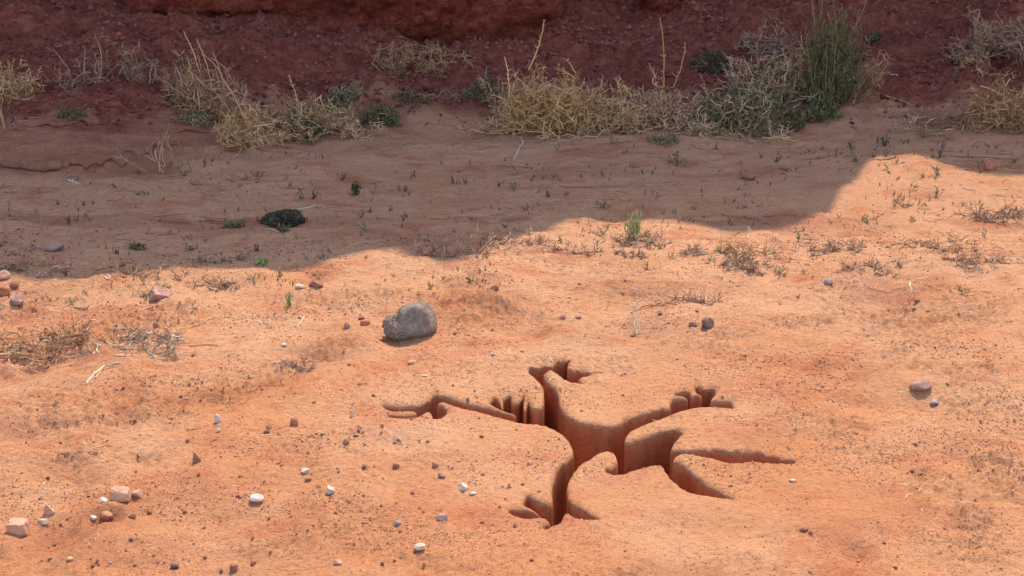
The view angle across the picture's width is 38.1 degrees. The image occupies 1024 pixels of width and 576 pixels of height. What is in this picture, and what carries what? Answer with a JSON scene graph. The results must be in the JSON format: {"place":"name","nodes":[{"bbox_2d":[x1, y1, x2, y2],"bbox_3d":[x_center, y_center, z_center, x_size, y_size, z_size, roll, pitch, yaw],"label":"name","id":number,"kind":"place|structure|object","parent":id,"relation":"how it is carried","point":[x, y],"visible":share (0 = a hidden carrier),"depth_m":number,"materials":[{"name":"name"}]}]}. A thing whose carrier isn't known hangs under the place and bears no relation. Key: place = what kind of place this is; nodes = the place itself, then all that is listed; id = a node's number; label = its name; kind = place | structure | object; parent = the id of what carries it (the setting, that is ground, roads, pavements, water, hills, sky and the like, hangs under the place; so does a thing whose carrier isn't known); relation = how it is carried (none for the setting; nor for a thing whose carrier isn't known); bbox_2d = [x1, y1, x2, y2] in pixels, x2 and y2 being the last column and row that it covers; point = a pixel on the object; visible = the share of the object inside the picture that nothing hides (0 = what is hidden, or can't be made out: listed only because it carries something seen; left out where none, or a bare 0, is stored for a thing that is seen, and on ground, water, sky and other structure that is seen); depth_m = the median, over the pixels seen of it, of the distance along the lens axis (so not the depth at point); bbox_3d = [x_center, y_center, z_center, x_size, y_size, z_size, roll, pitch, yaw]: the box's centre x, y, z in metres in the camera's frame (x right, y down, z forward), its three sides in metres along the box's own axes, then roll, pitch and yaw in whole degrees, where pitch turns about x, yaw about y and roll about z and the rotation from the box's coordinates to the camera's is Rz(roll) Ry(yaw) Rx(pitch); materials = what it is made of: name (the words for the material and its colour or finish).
{"place":"outdoors","nodes":[
{"label":"outdoors","id":0,"kind":"place"},
{"bbox_2d":[126,0,682,44],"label":"cliff","id":1,"kind":"structure","parent":0,"point":[449,22],"depth_m":11.43,"materials":[{"name":"stone"}]},
{"bbox_2d":[0,126,1023,575],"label":"ground","id":2,"kind":"structure","parent":0,"point":[438,158],"depth_m":6.48,"materials":[{"name":"sand"}]},
{"bbox_2d":[0,270,10,279],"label":"stone","id":3,"kind":"object","parent":2,"relation":"on","point":[4,274],"visible":1,"depth_m":7.33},
{"bbox_2d":[0,283,10,296],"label":"stone","id":4,"kind":"object","parent":2,"relation":"on","point":[5,290],"visible":1,"depth_m":7.11,"materials":[{"name":"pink stone"}]},
{"bbox_2d":[10,295,24,304],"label":"stone","id":5,"kind":"object","parent":2,"relation":"on","point":[17,299],"visible":1,"depth_m":7.04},
{"bbox_2d":[6,518,29,535],"bbox_3d":[-1.676,0.811,5.022,0.074,0.053,0.057,-1,20,-2],"label":"stone","id":6,"kind":"object","parent":2,"relation":"on","point":[18,526],"visible":1,"depth_m":5.00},
{"bbox_2d":[0,254,80,278],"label":"dead plant","id":7,"kind":"object","parent":2,"relation":"on","point":[9,266],"visible":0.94,"depth_m":7.51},
{"bbox_2d":[43,504,54,514],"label":"stone","id":8,"kind":"object","parent":2,"relation":"on","point":[48,510],"visible":1,"depth_m":5.13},
{"bbox_2d":[43,241,63,251],"bbox_3d":[-2.434,-0.214,7.861,0.108,0.069,0.087,0,20,0],"label":"stone","id":9,"kind":"object","parent":2,"relation":"on","point":[54,246],"visible":0.94,"depth_m":7.83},
{"bbox_2d":[0,313,107,370],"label":"plant","id":10,"kind":"object","parent":2,"relation":"on","point":[23,355],"visible":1,"depth_m":6.60,"materials":[{"name":"plant"}]},
{"bbox_2d":[0,144,130,171],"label":"crust ledge","id":11,"kind":"object","parent":2,"relation":"on","point":[30,159],"visible":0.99,"depth_m":9.31,"materials":[{"name":"soil"}]},
{"bbox_2d":[100,510,112,520],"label":"stone","id":12,"kind":"object","parent":2,"relation":"on","point":[106,515],"visible":1,"depth_m":5.14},
{"bbox_2d":[109,485,131,502],"bbox_3d":[-1.378,0.726,5.211,0.072,0.055,0.052,2,20,5],"label":"stone","id":13,"kind":"object","parent":2,"relation":"on","point":[117,493],"visible":1,"depth_m":5.20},
{"bbox_2d":[54,320,187,362],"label":"plant","id":14,"kind":"object","parent":2,"relation":"on","point":[170,346],"visible":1,"depth_m":6.58,"materials":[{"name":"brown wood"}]},
{"bbox_2d":[93,263,160,279],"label":"dead plant","id":15,"kind":"object","parent":2,"relation":"on","point":[134,271],"visible":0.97,"depth_m":7.50,"materials":[{"name":"plant"}]},
{"bbox_2d":[127,242,146,250],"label":"green sprig","id":16,"kind":"object","parent":2,"relation":"on","point":[136,246],"visible":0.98,"depth_m":7.90,"materials":[{"name":"green plant"}]},
{"bbox_2d":[149,285,171,300],"bbox_3d":[-1.712,0.028,7.204,0.108,0.066,0.083,-2,20,-4],"label":"stone","id":17,"kind":"object","parent":2,"relation":"on","point":[157,293],"visible":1,"depth_m":7.19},
{"bbox_2d":[141,138,180,154],"bbox_3d":[-2.255,-0.932,9.606,0.180,0.075,0.418,5,21,12],"label":"crust ledge","id":18,"kind":"object","parent":2,"relation":"on","point":[171,142],"visible":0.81,"depth_m":9.52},
{"bbox_2d":[112,124,210,174],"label":"dead plant","id":19,"kind":"object","parent":2,"relation":"on","point":[159,164],"visible":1,"depth_m":9.21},
{"bbox_2d":[154,213,238,221],"bbox_3d":[-1.788,-0.404,8.481,0.509,0.044,0.107,2,20,7],"label":"stick","id":20,"kind":"object","parent":2,"relation":"on","point":[191,215],"visible":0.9,"depth_m":8.52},
{"bbox_2d":[170,268,240,291],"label":"dead plant","id":21,"kind":"object","parent":2,"relation":"on","point":[222,282],"visible":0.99,"depth_m":7.37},
{"bbox_2d":[189,173,251,189],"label":"dead plant","id":22,"kind":"object","parent":2,"relation":"on","point":[199,182],"visible":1,"depth_m":9.03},
{"bbox_2d":[195,251,257,263],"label":"dead plant","id":23,"kind":"object","parent":2,"relation":"on","point":[241,258],"visible":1,"depth_m":7.71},
{"bbox_2d":[219,217,244,228],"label":"green sprig","id":24,"kind":"object","parent":2,"relation":"on","point":[233,224],"visible":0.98,"depth_m":8.31,"materials":[{"name":"green plant"}]},
{"bbox_2d":[209,78,289,152],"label":"dry bush","id":25,"kind":"object","parent":2,"relation":"on","point":[253,140],"visible":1,"depth_m":9.63,"materials":[{"name":"plant"}]},
{"bbox_2d":[250,494,263,501],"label":"stone","id":26,"kind":"object","parent":2,"relation":"on","point":[256,497],"visible":1,"depth_m":5.16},
{"bbox_2d":[253,256,268,265],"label":"green sprig","id":27,"kind":"object","parent":2,"relation":"on","point":[262,261],"visible":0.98,"depth_m":7.69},
{"bbox_2d":[258,208,306,226],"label":"shrub","id":28,"kind":"object","parent":2,"relation":"on","point":[289,216],"visible":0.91,"depth_m":8.30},
{"bbox_2d":[249,100,324,143],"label":"dry bush","id":29,"kind":"object","parent":2,"relation":"on","point":[291,127],"visible":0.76,"depth_m":10.02,"materials":[{"name":"beige plant"}]},
{"bbox_2d":[276,354,318,374],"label":"dead plant","id":30,"kind":"object","parent":2,"relation":"on","point":[296,365],"visible":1,"depth_m":6.32,"materials":[{"name":"plant"}]},
{"bbox_2d":[270,75,361,143],"bbox_3d":[-1.336,-1.226,10.117,0.611,0.463,0.431,-4,20,-11],"label":"dry bush","id":31,"kind":"object","parent":2,"relation":"on","point":[325,117],"visible":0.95,"depth_m":10.12,"materials":[{"name":"grey plant"}]},
{"bbox_2d":[309,279,323,287],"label":"stone","id":32,"kind":"object","parent":2,"relation":"on","point":[315,283],"visible":1,"depth_m":7.26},
{"bbox_2d":[350,180,361,195],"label":"green sprig","id":33,"kind":"object","parent":2,"relation":"on","point":[355,188],"visible":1,"depth_m":8.84,"materials":[{"name":"green plant"}]},
{"bbox_2d":[339,116,389,141],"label":"dry bush","id":34,"kind":"object","parent":2,"relation":"on","point":[372,129],"visible":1,"depth_m":10.04,"materials":[{"name":"plant"}]},
{"bbox_2d":[381,301,436,340],"bbox_3d":[-0.466,0.150,6.707,0.255,0.168,0.165,-4,20,1],"label":"boulder","id":35,"kind":"object","parent":2,"relation":"on","point":[414,319],"visible":1,"depth_m":6.65,"materials":[{"name":"stone"}]},
{"bbox_2d":[409,236,478,260],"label":"dead plant","id":36,"kind":"object","parent":2,"relation":"on","point":[433,250],"visible":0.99,"depth_m":7.69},
{"bbox_2d":[457,229,502,253],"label":"dead plant","id":37,"kind":"object","parent":2,"relation":"on","point":[469,247],"visible":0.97,"depth_m":7.80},
{"bbox_2d":[0,109,1021,306],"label":"shoots","id":38,"kind":"object","parent":2,"relation":"on","point":[119,129],"visible":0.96,"depth_m":8.70,"materials":[{"name":"green plant"}]},
{"bbox_2d":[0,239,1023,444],"bbox_3d":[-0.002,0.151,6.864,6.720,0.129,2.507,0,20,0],"label":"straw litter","id":39,"kind":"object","parent":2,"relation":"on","point":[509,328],"visible":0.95,"depth_m":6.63,"materials":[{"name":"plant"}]},
{"bbox_2d":[3,100,1020,278],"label":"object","id":40,"kind":"object","parent":2,"relation":"on","point":[532,202],"visible":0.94,"depth_m":8.60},
{"bbox_2d":[0,90,1023,277],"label":"shade litter","id":41,"kind":"object","parent":2,"relation":"on","point":[147,232],"visible":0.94,"depth_m":8.71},
{"bbox_2d":[0,215,1023,575],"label":"grit","id":42,"kind":"object","parent":2,"relation":"on","point":[496,427],"visible":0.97,"depth_m":5.80,"materials":[{"name":"gravel"}]},
{"bbox_2d":[481,232,551,246],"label":"dead plant","id":43,"kind":"object","parent":2,"relation":"on","point":[540,239],"visible":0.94,"depth_m":7.96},
{"bbox_2d":[496,225,536,234],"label":"dead plant","id":44,"kind":"object","parent":2,"relation":"on","point":[500,230],"visible":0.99,"depth_m":8.22,"materials":[{"name":"plant"}]},
{"bbox_2d":[487,20,617,140],"bbox_3d":[0.276,-1.428,10.132,0.920,0.812,0.638,0,20,0],"label":"tumbleweed","id":45,"kind":"object","parent":2,"relation":"on","point":[543,104],"visible":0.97,"depth_m":10.14,"materials":[{"name":"yellow plant"}]},
{"bbox_2d":[546,240,605,255],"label":"dead plant","id":46,"kind":"object","parent":2,"relation":"on","point":[588,253],"visible":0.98,"depth_m":7.82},
{"bbox_2d":[385,362,787,528],"bbox_3d":[0.262,0.825,5.858,1.628,0.554,1.566,0,20,0],"label":"lizard shaped pit","id":47,"kind":"object","parent":2,"relation":"in","point":[588,443],"visible":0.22,"depth_m":5.88,"materials":[{"name":"soil"}]},
{"bbox_2d":[554,76,671,134],"bbox_3d":[0.671,-1.283,10.254,0.856,0.456,0.529,0,20,0],"label":"tumbleweed","id":48,"kind":"object","parent":2,"relation":"on","point":[631,114],"visible":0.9,"depth_m":10.19,"materials":[{"name":"plant"}]},
{"bbox_2d":[613,245,650,259],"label":"dead plant","id":49,"kind":"object","parent":2,"relation":"on","point":[641,252],"visible":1,"depth_m":7.74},
{"bbox_2d":[624,209,642,237],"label":"green sprig","id":50,"kind":"object","parent":2,"relation":"on","point":[636,225],"visible":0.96,"depth_m":8.04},
{"bbox_2d":[608,226,672,247],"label":"dead plant","id":51,"kind":"object","parent":2,"relation":"on","point":[630,240],"visible":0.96,"depth_m":7.99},
{"bbox_2d":[647,129,680,144],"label":"green sprig","id":52,"kind":"object","parent":2,"relation":"on","point":[665,137],"visible":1,"depth_m":9.96,"materials":[{"name":"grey plant"}]},
{"bbox_2d":[620,18,713,131],"bbox_3d":[1.082,-1.474,10.262,0.716,0.801,0.494,0,20,0],"label":"tumbleweed","id":53,"kind":"object","parent":2,"relation":"on","point":[658,107],"visible":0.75,"depth_m":10.29,"materials":[{"name":"beige plant"}]},
{"bbox_2d":[632,285,723,310],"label":"dead plant","id":54,"kind":"object","parent":2,"relation":"on","point":[691,299],"visible":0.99,"depth_m":7.09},
{"bbox_2d":[687,114,721,135],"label":"dry bush","id":55,"kind":"object","parent":2,"relation":"on","point":[700,127],"visible":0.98,"depth_m":10.12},
{"bbox_2d":[701,317,713,328],"bbox_3d":[0.903,0.164,6.827,0.055,0.063,0.048,8,22,22],"label":"stone","id":56,"kind":"object","parent":2,"relation":"on","point":[707,322],"visible":1,"depth_m":6.81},
{"bbox_2d":[677,242,743,256],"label":"dead plant","id":57,"kind":"object","parent":2,"relation":"on","point":[692,249],"visible":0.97,"depth_m":7.77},
{"bbox_2d":[666,108,799,147],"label":"dead plant","id":58,"kind":"object","parent":2,"relation":"on","point":[777,136],"visible":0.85,"depth_m":10.14,"materials":[{"name":"plant"}]},
{"bbox_2d":[717,248,775,276],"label":"dead plant","id":59,"kind":"object","parent":2,"relation":"on","point":[742,260],"visible":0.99,"depth_m":7.56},
{"bbox_2d":[739,171,755,179],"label":"stone","id":60,"kind":"object","parent":2,"relation":"on","point":[749,175],"visible":1,"depth_m":9.15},
{"bbox_2d":[717,234,784,256],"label":"dead plant","id":61,"kind":"object","parent":2,"relation":"on","point":[742,246],"visible":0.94,"depth_m":7.81,"materials":[{"name":"plant"}]},
{"bbox_2d":[805,235,866,256],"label":"dead plant","id":62,"kind":"object","parent":2,"relation":"on","point":[832,247],"visible":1,"depth_m":7.87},
{"bbox_2d":[838,251,904,277],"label":"dead plant","id":63,"kind":"object","parent":2,"relation":"on","point":[869,264],"visible":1,"depth_m":7.56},
{"bbox_2d":[892,196,913,206],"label":"dead plant","id":64,"kind":"object","parent":2,"relation":"on","point":[899,199],"visible":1,"depth_m":8.70,"materials":[{"name":"plant"}]},
{"bbox_2d":[909,378,931,390],"bbox_3d":[1.697,0.404,6.152,0.094,0.054,0.071,1,20,2],"label":"stone","id":65,"kind":"object","parent":2,"relation":"on","point":[920,384],"visible":1,"depth_m":6.13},
{"bbox_2d":[891,226,982,252],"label":"dead plant","id":66,"kind":"object","parent":2,"relation":"on","point":[938,247],"visible":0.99,"depth_m":7.87,"materials":[{"name":"plant"}]},
{"bbox_2d":[889,103,996,138],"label":"dry bush","id":67,"kind":"object","parent":2,"relation":"on","point":[926,130],"visible":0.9,"depth_m":10.26,"materials":[{"name":"plant"}]},
{"bbox_2d":[950,283,978,297],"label":"dead plant","id":68,"kind":"object","parent":2,"relation":"on","point":[965,293],"visible":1,"depth_m":7.16,"materials":[{"name":"plant"}]},
{"bbox_2d":[939,248,1016,273],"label":"dead plant","id":69,"kind":"object","parent":2,"relation":"on","point":[976,263],"visible":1,"depth_m":7.58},
{"bbox_2d":[951,154,1016,158],"bbox_3d":[3.067,-0.852,9.615,0.414,0.018,0.032,5,21,13],"label":"stick","id":70,"kind":"object","parent":2,"relation":"on","point":[981,156],"visible":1,"depth_m":9.62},
{"bbox_2d":[951,201,1023,227],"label":"dead plant","id":71,"kind":"object","parent":2,"relation":"on","point":[978,218],"visible":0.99,"depth_m":8.43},
{"bbox_2d":[984,160,997,170],"bbox_3d":[3.022,-0.770,9.351,0.091,0.076,0.074,-2,20,-6],"label":"stone","id":72,"kind":"object","parent":2,"relation":"on","point":[989,165],"visible":1,"depth_m":9.33,"materials":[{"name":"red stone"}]},
{"bbox_2d":[0,0,1023,141],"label":"hillside","id":73,"kind":"structure","parent":0,"point":[871,111],"depth_m":11.05,"materials":[{"name":"soil"}]},
{"bbox_2d":[0,57,46,106],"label":"dry bush","id":74,"kind":"object","parent":73,"relation":"on","point":[5,83],"visible":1,"depth_m":10.19,"materials":[{"name":"plant"}]},
{"bbox_2d":[28,107,101,127],"bbox_3d":[-2.967,-1.159,9.968,0.462,0.081,0.419,0,20,0],"label":"crust ledge","id":75,"kind":"object","parent":73,"relation":"on","point":[51,118],"visible":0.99,"depth_m":9.86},
{"bbox_2d":[55,105,92,124],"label":"green sprig","id":76,"kind":"object","parent":73,"relation":"on","point":[63,111],"visible":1,"depth_m":9.89,"materials":[{"name":"green plant"}]},
{"bbox_2d":[43,24,125,90],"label":"dry bush","id":77,"kind":"object","parent":73,"relation":"on","point":[84,73],"visible":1,"depth_m":10.38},
{"bbox_2d":[103,37,161,83],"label":"dry bush","id":78,"kind":"object","parent":73,"relation":"on","point":[126,53],"visible":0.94,"depth_m":10.43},
{"bbox_2d":[124,49,196,93],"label":"dry bush","id":79,"kind":"object","parent":73,"relation":"on","point":[165,68],"visible":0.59,"depth_m":10.37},
{"bbox_2d":[166,84,205,108],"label":"green shrub","id":80,"kind":"object","parent":73,"relation":"on","point":[171,96],"visible":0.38,"depth_m":10.14,"materials":[{"name":"green plant"}]},
{"bbox_2d":[171,118,211,132],"bbox_3d":[-2.129,-1.097,9.964,0.258,0.068,0.366,0,20,0],"label":"crust ledge","id":81,"kind":"object","parent":73,"relation":"on","point":[191,127],"visible":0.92,"depth_m":9.87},
{"bbox_2d":[179,107,213,126],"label":"green shrub","id":82,"kind":"object","parent":73,"relation":"on","point":[186,118],"visible":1,"depth_m":9.94,"materials":[{"name":"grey plant"}]},
{"bbox_2d":[155,31,253,127],"bbox_3d":[-2.080,-1.419,10.060,0.688,0.652,0.484,0,20,0],"label":"dry bush","id":83,"kind":"object","parent":73,"relation":"on","point":[210,102],"visible":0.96,"depth_m":10.03,"materials":[{"name":"plant"}]},
{"bbox_2d":[289,114,322,138],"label":"green shrub","id":84,"kind":"object","parent":73,"relation":"on","point":[311,123],"visible":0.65,"depth_m":10.14,"materials":[{"name":"green plant"}]},
{"bbox_2d":[319,81,365,108],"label":"green shrub","id":85,"kind":"object","parent":73,"relation":"on","point":[346,96],"visible":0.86,"depth_m":10.58,"materials":[{"name":"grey plant"}]},
{"bbox_2d":[358,100,400,128],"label":"green shrub","id":86,"kind":"object","parent":73,"relation":"on","point":[391,119],"visible":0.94,"depth_m":10.20,"materials":[{"name":"green plant"}]},
{"bbox_2d":[362,36,442,78],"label":"dry bush","id":87,"kind":"object","parent":73,"relation":"on","point":[398,61],"visible":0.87,"depth_m":11.12,"materials":[{"name":"plant"}]},
{"bbox_2d":[392,85,432,108],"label":"green sprig","id":88,"kind":"object","parent":73,"relation":"on","point":[411,94],"visible":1,"depth_m":10.51,"materials":[{"name":"green plant"}]},
{"bbox_2d":[403,41,479,79],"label":"dry bush","id":89,"kind":"object","parent":73,"relation":"on","point":[430,64],"visible":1,"depth_m":11.04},
{"bbox_2d":[422,83,479,103],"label":"dry bush","id":90,"kind":"object","parent":73,"relation":"on","point":[442,90],"visible":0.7,"depth_m":10.71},
{"bbox_2d":[460,66,499,103],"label":"green shrub","id":91,"kind":"object","parent":73,"relation":"on","point":[471,93],"visible":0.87,"depth_m":10.63,"materials":[{"name":"green plant"}]},
{"bbox_2d":[476,75,529,117],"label":"dry bush","id":92,"kind":"object","parent":73,"relation":"on","point":[496,101],"visible":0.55,"depth_m":10.46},
{"bbox_2d":[0,0,1023,130],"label":"rubble","id":93,"kind":"object","parent":73,"relation":"on","point":[212,26],"visible":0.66,"depth_m":11.16,"materials":[{"name":"stone"}]},
{"bbox_2d":[453,92,720,139],"bbox_3d":[0.514,-1.190,10.305,1.839,0.309,0.668,0,20,0],"label":"dead plant","id":94,"kind":"object","parent":73,"relation":"on","point":[596,127],"visible":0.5,"depth_m":10.22,"materials":[{"name":"plant"}]},
{"bbox_2d":[688,47,744,74],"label":"green shrub","id":95,"kind":"object","parent":73,"relation":"on","point":[717,66],"visible":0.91,"depth_m":11.05,"materials":[{"name":"green plant"}]},
{"bbox_2d":[687,70,778,136],"bbox_3d":[1.533,-1.281,10.212,0.661,0.480,0.583,0,20,0],"label":"dry bush","id":96,"kind":"object","parent":73,"relation":"on","point":[718,107],"visible":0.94,"depth_m":10.18,"materials":[{"name":"grey plant"}]},
{"bbox_2d":[713,84,805,136],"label":"dry bush","id":97,"kind":"object","parent":73,"relation":"on","point":[779,112],"visible":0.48,"depth_m":10.27,"materials":[{"name":"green plant"}]},
{"bbox_2d":[732,15,802,63],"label":"dry bush","id":98,"kind":"object","parent":73,"relation":"on","point":[758,36],"visible":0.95,"depth_m":11.26,"materials":[{"name":"plant"}]},
{"bbox_2d":[717,45,825,108],"bbox_3d":[1.887,-1.517,10.647,0.810,0.486,0.562,0,20,0],"label":"dry bush","id":99,"kind":"object","parent":73,"relation":"on","point":[748,71],"visible":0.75,"depth_m":10.63,"materials":[{"name":"grey plant"}]},
{"bbox_2d":[786,105,806,131],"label":"green shrub","id":100,"kind":"object","parent":73,"relation":"on","point":[796,115],"visible":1,"depth_m":10.28,"materials":[{"name":"green plant"}]},
{"bbox_2d":[765,31,837,100],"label":"dry bush","id":101,"kind":"object","parent":73,"relation":"on","point":[791,76],"visible":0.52,"depth_m":10.70,"materials":[{"name":"beige plant"}]},
{"bbox_2d":[802,92,845,124],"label":"green shrub","id":102,"kind":"object","parent":73,"relation":"on","point":[813,111],"visible":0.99,"depth_m":10.39,"materials":[{"name":"green plant"}]},
{"bbox_2d":[781,0,876,107],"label":"green shrub","id":103,"kind":"object","parent":73,"relation":"on","point":[828,73],"visible":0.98,"depth_m":10.49,"materials":[{"name":"green plant"}]},
{"bbox_2d":[843,53,892,82],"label":"dead plant","id":104,"kind":"object","parent":73,"relation":"on","point":[864,70],"visible":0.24,"depth_m":10.96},
{"bbox_2d":[848,49,890,103],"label":"dry bush","id":105,"kind":"object","parent":73,"relation":"on","point":[860,97],"visible":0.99,"depth_m":10.57,"materials":[{"name":"plant"}]},
{"bbox_2d":[865,30,881,44],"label":"green shrub","id":106,"kind":"object","parent":73,"relation":"on","point":[875,37],"visible":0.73,"depth_m":11.61,"materials":[{"name":"green plant"}]},
{"bbox_2d":[954,55,987,77],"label":"dry bush","id":107,"kind":"object","parent":73,"relation":"on","point":[970,60],"visible":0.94,"depth_m":11.01,"materials":[{"name":"plant"}]},
{"bbox_2d":[931,6,1023,71],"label":"dry bush","id":108,"kind":"object","parent":73,"relation":"on","point":[1001,40],"visible":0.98,"depth_m":11.10,"materials":[{"name":"plant"}]},
{"bbox_2d":[951,68,1023,134],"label":"dry bush","id":109,"kind":"object","parent":73,"relation":"on","point":[985,106],"visible":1,"depth_m":10.17,"materials":[{"name":"yellow plant"}]},
{"bbox_2d":[20,243,1012,518],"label":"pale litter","id":110,"kind":"object","parent":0,"point":[512,389],"visible":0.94,"depth_m":6.51,"materials":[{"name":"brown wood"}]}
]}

